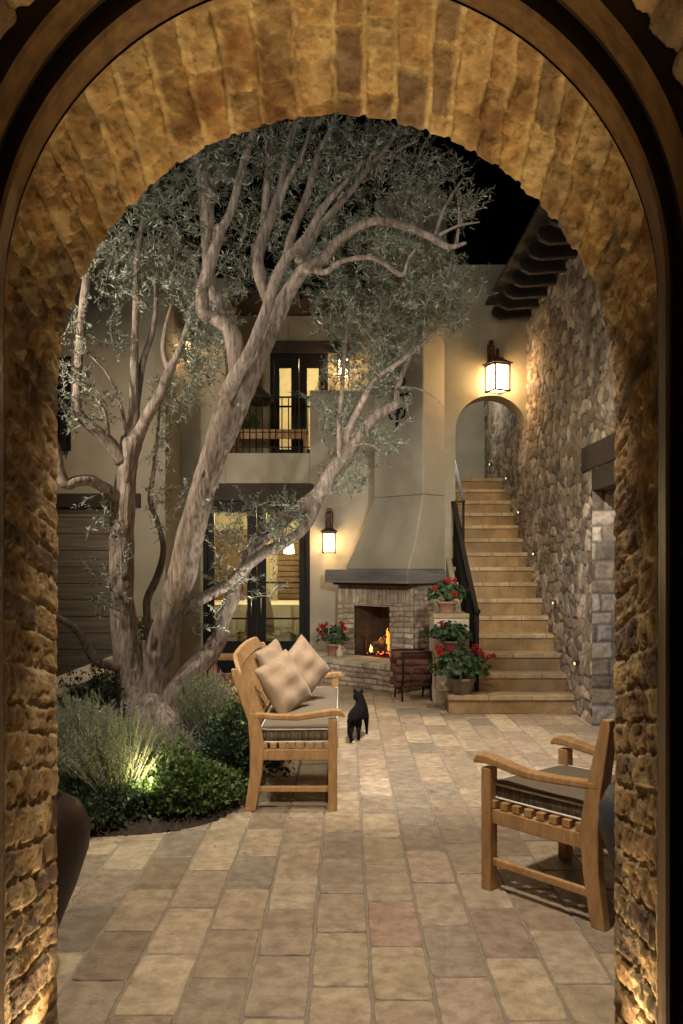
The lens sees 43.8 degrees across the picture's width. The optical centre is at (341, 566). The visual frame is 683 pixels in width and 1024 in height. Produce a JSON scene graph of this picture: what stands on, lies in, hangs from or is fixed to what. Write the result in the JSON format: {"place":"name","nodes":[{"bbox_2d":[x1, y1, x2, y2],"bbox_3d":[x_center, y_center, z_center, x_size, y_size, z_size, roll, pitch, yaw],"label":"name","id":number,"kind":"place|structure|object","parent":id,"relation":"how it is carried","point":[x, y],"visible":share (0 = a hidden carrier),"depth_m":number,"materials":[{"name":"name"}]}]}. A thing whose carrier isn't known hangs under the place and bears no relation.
{"place":"outdoors","nodes":[
{"label":"outdoors","id":0,"kind":"place"},
{"bbox_2d":[58,729,248,836],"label":"garden soil","id":1,"kind":"structure","parent":0,"point":[162,822],"depth_m":4.95,"materials":[{"name":"brown soil"}]},
{"bbox_2d":[56,672,106,727],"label":"silver shrub","id":2,"kind":"object","parent":1,"relation":"on","point":[62,703],"visible":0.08,"depth_m":6.37,"materials":[{"name":"green plant"}]},
{"bbox_2d":[56,682,129,787],"bbox_3d":[-1.779,1.122,5.701,0.706,0.700,0.674,0,0,31],"label":"lavender bush","id":3,"kind":"object","parent":1,"relation":"on","point":[67,723],"visible":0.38,"depth_m":5.61,"materials":[{"name":"green plant"}]},
{"bbox_2d":[58,665,130,734],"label":"dark shrub","id":4,"kind":"object","parent":1,"relation":"on","point":[106,694],"visible":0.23,"depth_m":7.53,"materials":[{"name":"green plant"}]},
{"bbox_2d":[88,659,125,719],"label":"dark shrub","id":5,"kind":"object","parent":1,"relation":"on","point":[101,671],"visible":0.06,"depth_m":8.19,"materials":[{"name":"green plant"}]},
{"bbox_2d":[70,775,170,828],"bbox_3d":[-1.379,1.381,5.008,0.762,0.262,0.679,0,0,0],"label":"dark shrub","id":6,"kind":"object","parent":1,"relation":"on","point":[118,802],"visible":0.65,"depth_m":4.92,"materials":[{"name":"green plant"}]},
{"bbox_2d":[58,699,183,801],"bbox_3d":[-1.388,1.134,5.295,0.778,0.675,0.803,0,0,0],"label":"lavender bush","id":7,"kind":"object","parent":1,"relation":"on","point":[115,757],"visible":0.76,"depth_m":5.16,"materials":[{"name":"green plant"}]},
{"bbox_2d":[142,793,150,813],"bbox_3d":[-1.149,1.403,5.029,0.057,0.134,0.062,0,0,0],"label":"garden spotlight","id":8,"kind":"object","parent":1,"relation":"on","point":[145,800],"visible":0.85,"depth_m":5.00,"materials":[{"name":"metal"}]},
{"bbox_2d":[59,723,241,818],"bbox_3d":[-1.951,1.416,6.573,2.560,0.099,3.514,0,0,0],"label":"ground cover","id":9,"kind":"object","parent":1,"relation":"on","point":[69,787],"visible":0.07,"depth_m":5.30,"materials":[{"name":"green plant"}]},
{"bbox_2d":[107,732,224,816],"bbox_3d":[-1.078,1.254,5.220,0.709,0.474,0.682,0,0,0],"label":"leafy shrub","id":10,"kind":"object","parent":1,"relation":"on","point":[179,766],"visible":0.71,"depth_m":5.06,"materials":[{"name":"green plant"}]},
{"bbox_2d":[127,715,206,755],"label":"lavender bush","id":11,"kind":"object","parent":1,"relation":"on","point":[189,742],"visible":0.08,"depth_m":6.12,"materials":[{"name":"green plant"}]},
{"bbox_2d":[152,753,248,815],"bbox_3d":[-0.884,1.335,5.319,0.629,0.345,0.622,0,0,-42],"label":"leafy shrub","id":12,"kind":"object","parent":1,"relation":"on","point":[215,778],"visible":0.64,"depth_m":5.19,"materials":[{"name":"green plant"}]},
{"bbox_2d":[170,658,236,739],"bbox_3d":[-1.149,1.117,7.106,0.571,0.709,0.619,0,0,0],"label":"rosemary bush","id":13,"kind":"object","parent":1,"relation":"on","point":[208,700],"visible":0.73,"depth_m":7.01,"materials":[{"name":"green plant"}]},
{"bbox_2d":[183,703,247,762],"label":"dark shrub","id":14,"kind":"object","parent":1,"relation":"on","point":[231,723],"visible":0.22,"depth_m":6.45,"materials":[{"name":"green plant"}]},
{"bbox_2d":[184,718,295,781],"bbox_3d":[-0.754,1.278,5.907,0.852,0.456,0.793,0,0,0],"label":"dark shrub","id":15,"kind":"object","parent":1,"relation":"on","point":[234,750],"visible":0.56,"depth_m":5.86,"materials":[{"name":"green plant"}]},
{"bbox_2d":[215,697,278,747],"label":"leafy shrub","id":16,"kind":"object","parent":1,"relation":"on","point":[230,707],"visible":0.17,"depth_m":6.67,"materials":[{"name":"green plant"}]},
{"bbox_2d":[56,112,498,732],"bbox_3d":[-0.825,-2.153,8.016,4.527,7.692,2.748,0,0,0],"label":"olive tree","id":17,"kind":"object","parent":1,"relation":"on","point":[144,672],"visible":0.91,"depth_m":7.64,"materials":[{"name":"green plant"}]},
{"bbox_2d":[215,600,298,640],"bbox_3d":[-1.200,1.050,13.836,2.219,0.960,2.128,0,0,0],"label":"bed","id":18,"kind":"object","parent":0,"point":[286,630],"visible":0.13,"depth_m":12.83,"materials":[{"name":"beige fabric"}]},
{"bbox_2d":[243,592,274,640],"bbox_3d":[-1.220,0.886,12.590,0.460,1.208,0.340,0,0,0],"label":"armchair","id":19,"kind":"object","parent":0,"point":[269,623],"visible":0.25,"depth_m":12.62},
{"bbox_2d":[105,114,539,290],"label":"sky","id":20,"kind":"structure","parent":0,"point":[502,224],"materials":[{"name":"black"}]},
{"bbox_2d":[56,673,615,1023],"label":"paving","id":21,"kind":"structure","parent":0,"point":[156,987],"depth_m":3.81,"materials":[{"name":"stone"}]},
{"bbox_2d":[56,781,90,927],"bbox_3d":[-1.225,1.158,3.120,0.586,0.725,0.586,0,0,0],"label":"garden urn","id":22,"kind":"object","parent":21,"relation":"on","point":[73,829],"visible":0.13,"depth_m":3.05,"materials":[{"name":"brown ceramic"}]},
{"bbox_2d":[56,655,114,722],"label":"garden wall","id":23,"kind":"structure","parent":21,"relation":"on","point":[86,678],"depth_m":8.21,"materials":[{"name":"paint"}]},
{"bbox_2d":[137,616,153,644],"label":"potted geranium","id":24,"kind":"object","parent":23,"relation":"on","point":[140,625],"visible":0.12,"depth_m":10.46,"materials":[{"name":"plant"}]},
{"bbox_2d":[115,687,241,705],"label":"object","id":25,"kind":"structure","parent":21,"relation":"on","point":[237,697],"depth_m":8.46,"materials":[{"name":"plant"}]},
{"bbox_2d":[210,653,233,684],"bbox_3d":[-1.285,1.300,10.425,0.670,0.440,0.450,0,0,0],"label":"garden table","id":26,"kind":"object","parent":21,"relation":"on","point":[225,656],"visible":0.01,"depth_m":10.37,"materials":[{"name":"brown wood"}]},
{"bbox_2d":[89,720,461,873],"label":"fallen leaves","id":27,"kind":"object","parent":21,"relation":"on","point":[291,796],"visible":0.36,"depth_m":5.47,"materials":[{"name":"brown plant"}]},
{"bbox_2d":[231,637,344,810],"bbox_3d":[-0.349,1.035,6.240,0.739,0.970,1.938,0,0,0],"label":"garden bench","id":28,"kind":"object","parent":21,"relation":"on","point":[255,702],"visible":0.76,"depth_m":5.29,"materials":[{"name":"brown wood"}]},
{"bbox_2d":[261,687,337,742],"bbox_3d":[-0.270,1.044,6.240,0.488,0.109,1.858,0,0,0],"label":"bench cushion","id":29,"kind":"object","parent":28,"relation":"on","point":[307,730],"visible":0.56,"depth_m":5.42,"materials":[{"name":"brown fabric"}]},
{"bbox_2d":[255,638,282,666],"bbox_3d":[-0.510,0.765,6.501,0.201,0.413,0.429,0,0,20],"label":"pillow","id":30,"kind":"object","parent":29,"relation":"on","point":[272,650],"visible":0.29,"depth_m":6.40,"materials":[{"name":"beige fabric"}]},
{"bbox_2d":[254,649,311,713],"bbox_3d":[-0.405,0.819,5.952,0.236,0.464,0.485,0,0,29],"label":"pillow","id":31,"kind":"object","parent":29,"relation":"on","point":[284,686],"visible":0.99,"depth_m":5.85,"materials":[{"name":"beige fabric"}]},
{"bbox_2d":[288,634,330,692],"bbox_3d":[-0.282,0.747,6.351,0.209,0.482,0.489,0,0,36],"label":"pillow","id":32,"kind":"object","parent":29,"relation":"on","point":[312,665],"visible":0.65,"depth_m":6.31,"materials":[{"name":"beige fabric"}]},
{"bbox_2d":[0,0,682,1023],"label":"arched doorway","id":33,"kind":"structure","parent":21,"relation":"on","point":[568,114],"depth_m":2.42,"materials":[{"name":"stone"}]},
{"bbox_2d":[347,689,368,741],"bbox_3d":[0.144,1.314,7.541,0.157,0.412,0.516,0,0,11],"label":"black cat","id":34,"kind":"object","parent":21,"relation":"on","point":[358,713],"visible":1,"depth_m":7.46},
{"bbox_2d":[317,182,446,692],"bbox_3d":[0.482,-1.680,11.428,1.493,6.400,2.050,0,0,-45],"label":"fireplace","id":35,"kind":"object","parent":21,"relation":"on","point":[392,570],"visible":0.71,"depth_m":10.94,"materials":[{"name":"paint"}]},
{"bbox_2d":[316,621,349,655],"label":"potted geranium","id":36,"kind":"object","parent":35,"relation":"on","point":[332,645],"visible":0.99,"depth_m":11.32,"materials":[{"name":"plant"}]},
{"bbox_2d":[336,645,344,656],"bbox_3d":[-0.019,1.111,11.247,0.102,0.150,0.089,0,0,-37],"label":"stoneware jug","id":37,"kind":"object","parent":35,"relation":"on","point":[339,652],"visible":1,"depth_m":11.22,"materials":[{"name":"ceramic"}]},
{"bbox_2d":[391,648,432,701],"bbox_3d":[0.821,1.241,9.776,0.400,0.564,0.429,0,0,-12],"label":"firewood rack","id":38,"kind":"object","parent":21,"relation":"on","point":[400,688],"visible":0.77,"depth_m":9.61,"materials":[{"name":"metal"}]},
{"bbox_2d":[389,677,394,684],"bbox_3d":[0.770,1.314,9.872,0.419,0.098,0.098,0,0,-13],"label":"firewood log","id":39,"kind":"object","parent":38,"relation":"on","point":[392,679],"visible":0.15,"depth_m":9.80,"materials":[{"name":"brown wood"}]},
{"bbox_2d":[393,680,431,686],"bbox_3d":[0.835,1.325,9.707,0.479,0.097,0.095,0,0,-13],"label":"firewood log","id":40,"kind":"object","parent":38,"relation":"on","point":[412,684],"visible":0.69,"depth_m":9.66,"materials":[{"name":"brown wood"}]},
{"bbox_2d":[395,674,430,681],"bbox_3d":[0.841,1.249,9.662,0.468,0.098,0.098,0,0,-12],"label":"firewood log","id":41,"kind":"object","parent":40,"relation":"on","point":[415,677],"visible":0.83,"depth_m":9.62,"materials":[{"name":"brown wood"}]},
{"bbox_2d":[395,665,430,673],"bbox_3d":[0.845,1.169,9.651,0.477,0.100,0.098,0,0,-12],"label":"firewood log","id":42,"kind":"object","parent":41,"relation":"on","point":[407,669],"visible":0.74,"depth_m":9.61,"materials":[{"name":"brown wood"}]},
{"bbox_2d":[396,659,430,665],"bbox_3d":[0.851,1.089,9.694,0.458,0.090,0.090,0,0,-13],"label":"firewood log","id":43,"kind":"object","parent":42,"relation":"on","point":[412,662],"visible":0.72,"depth_m":9.65,"materials":[{"name":"brown wood"}]},
{"bbox_2d":[428,478,574,713],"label":"stone staircase","id":44,"kind":"structure","parent":21,"relation":"on","point":[526,676],"depth_m":9.91,"materials":[{"name":"stone"}]},
{"bbox_2d":[425,577,468,612],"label":"potted geranium","id":45,"kind":"object","parent":44,"relation":"on","point":[446,590],"visible":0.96,"depth_m":9.62,"materials":[{"name":"plant"}]},
{"bbox_2d":[425,620,472,651],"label":"potted geranium","id":46,"kind":"object","parent":44,"relation":"on","point":[445,633],"visible":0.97,"depth_m":9.16,"materials":[{"name":"green plant"}]},
{"bbox_2d":[455,460,464,543],"bbox_3d":[1.600,-0.911,11.755,0.045,1.562,1.220,0,0,0],"label":"handrail","id":47,"kind":"object","parent":44,"relation":"on","point":[462,498],"visible":0.39,"depth_m":11.29,"materials":[{"name":"metal"}]},
{"bbox_2d":[426,644,496,694],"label":"potted geranium","id":48,"kind":"object","parent":44,"relation":"on","point":[460,683],"visible":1,"depth_m":8.82,"materials":[{"name":"green plant"}]},
{"bbox_2d":[451,501,480,691],"bbox_3d":[1.507,0.237,10.022,0.196,2.185,2.026,0,0,0],"label":"stair railing","id":49,"kind":"object","parent":44,"relation":"on","point":[463,576],"visible":0.88,"depth_m":9.87,"materials":[{"name":"metal"}]},
{"bbox_2d":[474,718,615,931],"bbox_3d":[1.122,1.077,4.008,0.692,0.885,0.726,0,0,-41],"label":"garden chair","id":50,"kind":"object","parent":21,"relation":"on","point":[585,836],"visible":0.43,"depth_m":3.74,"materials":[{"name":"brown wood"}]},
{"bbox_2d":[495,765,614,820],"bbox_3d":[1.105,1.052,4.027,0.603,0.092,0.563,0,0,-41],"label":"chair cushion","id":51,"kind":"object","parent":50,"relation":"on","point":[565,801],"visible":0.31,"depth_m":3.89,"materials":[{"name":"brown fabric"}]},
{"bbox_2d":[484,254,615,725],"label":"stone wall","id":52,"kind":"structure","parent":21,"relation":"on","point":[554,459],"depth_m":8.92,"materials":[{"name":"brown stone"}]},
{"bbox_2d":[485,203,577,319],"bbox_3d":[2.642,-3.588,7.600,1.565,0.896,6.760,0,0,0],"label":"roof eave","id":53,"kind":"object","parent":52,"relation":"attached to","point":[543,253],"visible":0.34,"depth_m":9.18,"materials":[{"name":"wood"}]},
{"bbox_2d":[598,781,615,871],"bbox_3d":[1.300,1.143,3.250,0.610,0.755,0.610,0,0,0],"label":"garden urn","id":54,"kind":"object","parent":21,"relation":"on","point":[606,806],"visible":0.1,"depth_m":3.23,"materials":[{"name":"ceramic"}]},
{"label":"firewood log","id":55,"kind":"object","parent":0,"visible":0},
{"bbox_2d":[390,663,395,671],"bbox_3d":[0.792,1.160,9.825,0.451,0.112,0.112,0,0,-12],"label":"firewood log","id":56,"kind":"object","parent":55,"relation":"on","point":[392,667],"visible":0.15,"depth_m":9.75,"materials":[{"name":"brown wood"}]},
{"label":"firewood log","id":57,"kind":"object","parent":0,"visible":0},
{"bbox_2d":[392,650,430,659],"bbox_3d":[0.806,1.010,9.734,0.443,0.106,0.101,0,0,-12],"label":"firewood log","id":58,"kind":"object","parent":57,"relation":"on","point":[396,655],"visible":0.84,"depth_m":9.70,"materials":[{"name":"brown wood"}]},
{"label":"ground","id":59,"kind":"structure","parent":0,"visible":0},
{"bbox_2d":[56,237,374,680],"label":"house","id":60,"kind":"structure","parent":59,"relation":"on","point":[297,350],"depth_m":11.98,"materials":[{"name":"paint"}]},
{"bbox_2d":[56,371,68,452],"bbox_3d":[-4.362,-1.990,10.943,1.675,1.060,0.115,0,0,0],"label":"juliet railing","id":61,"kind":"object","parent":60,"relation":"attached to","point":[64,447],"visible":0.2,"depth_m":10.90,"materials":[{"name":"metal"}]},
{"bbox_2d":[58,358,70,450],"bbox_3d":[-4.350,-2.115,11.120,1.700,1.230,0.040,0,0,0],"label":"window","id":62,"kind":"structure","parent":60,"relation":"in","point":[68,388],"depth_m":11.10,"materials":[{"name":"black glass"}]},
{"bbox_2d":[184,322,201,363],"bbox_3d":[-2.072,-3.155,11.790,0.238,0.640,0.259,0,0,0],"label":"wall lantern","id":63,"kind":"object","parent":60,"relation":"attached to","point":[191,340],"depth_m":11.76,"materials":[{"name":"brown metal"}]},
{"bbox_2d":[203,501,309,673],"bbox_3d":[-1.200,0.290,12.050,1.509,2.440,0.181,0,0,0],"label":"french door","id":64,"kind":"structure","parent":60,"relation":"in","point":[256,618],"depth_m":12.02,"materials":[{"name":"black wood"}]},
{"bbox_2d":[230,396,309,452],"bbox_3d":[-1.035,-2.015,12.060,1.170,0.809,0.035,0,0,0],"label":"balcony railing","id":65,"kind":"object","parent":60,"relation":"on","point":[275,447],"visible":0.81,"depth_m":12.05,"materials":[{"name":"metal"}]},
{"bbox_2d":[250,386,273,406],"bbox_3d":[-1.194,-2.934,12.300,0.440,1.220,0.433,0,0,0],"label":"hanging basket","id":66,"kind":"object","parent":65,"relation":"hanging from","point":[260,391],"visible":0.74,"depth_m":12.17,"materials":[{"name":"wicker"}]},
{"bbox_2d":[237,429,306,452],"bbox_3d":[-1.030,-1.815,12.625,1.060,0.410,0.350,0,0,0],"label":"balcony table","id":67,"kind":"object","parent":60,"relation":"on","point":[266,435],"visible":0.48,"depth_m":12.46,"materials":[{"name":"brown wood"}]},
{"bbox_2d":[241,413,260,428],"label":"balcony plant","id":68,"kind":"object","parent":67,"relation":"on","point":[252,420],"visible":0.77,"depth_m":12.52,"materials":[{"name":"green plant"}]},
{"bbox_2d":[270,353,327,452],"bbox_3d":[-0.660,-2.466,13.270,0.896,1.703,0.140,0,0,0],"label":"upper french door","id":69,"kind":"structure","parent":60,"relation":"in","point":[298,363],"depth_m":13.22,"materials":[{"name":"black wood"}]},
{"bbox_2d":[280,368,318,448],"bbox_3d":[-0.550,-2.680,14.600,2.900,2.400,2.200,0,0,0],"label":"room","id":70,"kind":"object","parent":60,"relation":"attached to","point":[312,379],"depth_m":15.60,"materials":[{"name":"beige fabric"}]},
{"bbox_2d":[321,508,336,553],"bbox_3d":[-0.174,-0.509,11.850,0.233,0.640,0.254,0,0,0],"label":"wall lantern","id":71,"kind":"object","parent":60,"relation":"attached to","point":[328,532],"depth_m":11.77,"materials":[{"name":"white glass"}]},
{"bbox_2d":[335,338,350,378],"bbox_3d":[0.023,-3.223,13.030,0.238,0.630,0.259,0,0,0],"label":"wall lantern","id":72,"kind":"object","parent":60,"relation":"attached to","point":[340,345],"depth_m":13.11,"materials":[{"name":"brown metal"}]},
{"bbox_2d":[215,513,298,599],"bbox_3d":[-1.150,0.120,13.900,3.900,2.800,3.200,0,0,0],"label":"room","id":73,"kind":"object","parent":59,"relation":"on","point":[287,566],"visible":0.09,"depth_m":15.32,"materials":[{"name":"paint"}]},
{"bbox_2d":[284,544,293,553],"bbox_3d":[-0.902,-0.698,14.600,0.180,0.944,0.180,0,0,0],"label":"pendant lamp","id":74,"kind":"object","parent":73,"relation":"hanging from","point":[286,551],"visible":0.44,"depth_m":14.53,"materials":[{"name":"white glass"}]},
{"bbox_2d":[217,178,498,292],"bbox_3d":[0.634,-3.257,17.303,9.491,9.569,3.831,0,0,0],"label":"dark evergreen","id":75,"kind":"object","parent":59,"relation":"on","point":[316,280],"visible":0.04,"depth_m":17.35,"materials":[{"name":"green plant"}]},
{"bbox_2d":[428,265,526,610],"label":"plastered arch wall","id":76,"kind":"structure","parent":59,"relation":"on","point":[465,360],"depth_m":11.05,"materials":[{"name":"beige paint"}]},
{"bbox_2d":[482,340,512,394],"bbox_3d":[1.989,-2.583,10.870,0.283,0.700,0.304,0,0,-24],"label":"wall lantern","id":77,"kind":"object","parent":76,"relation":"attached to","point":[497,373],"depth_m":10.80,"materials":[{"name":"white glass"}]}
]}

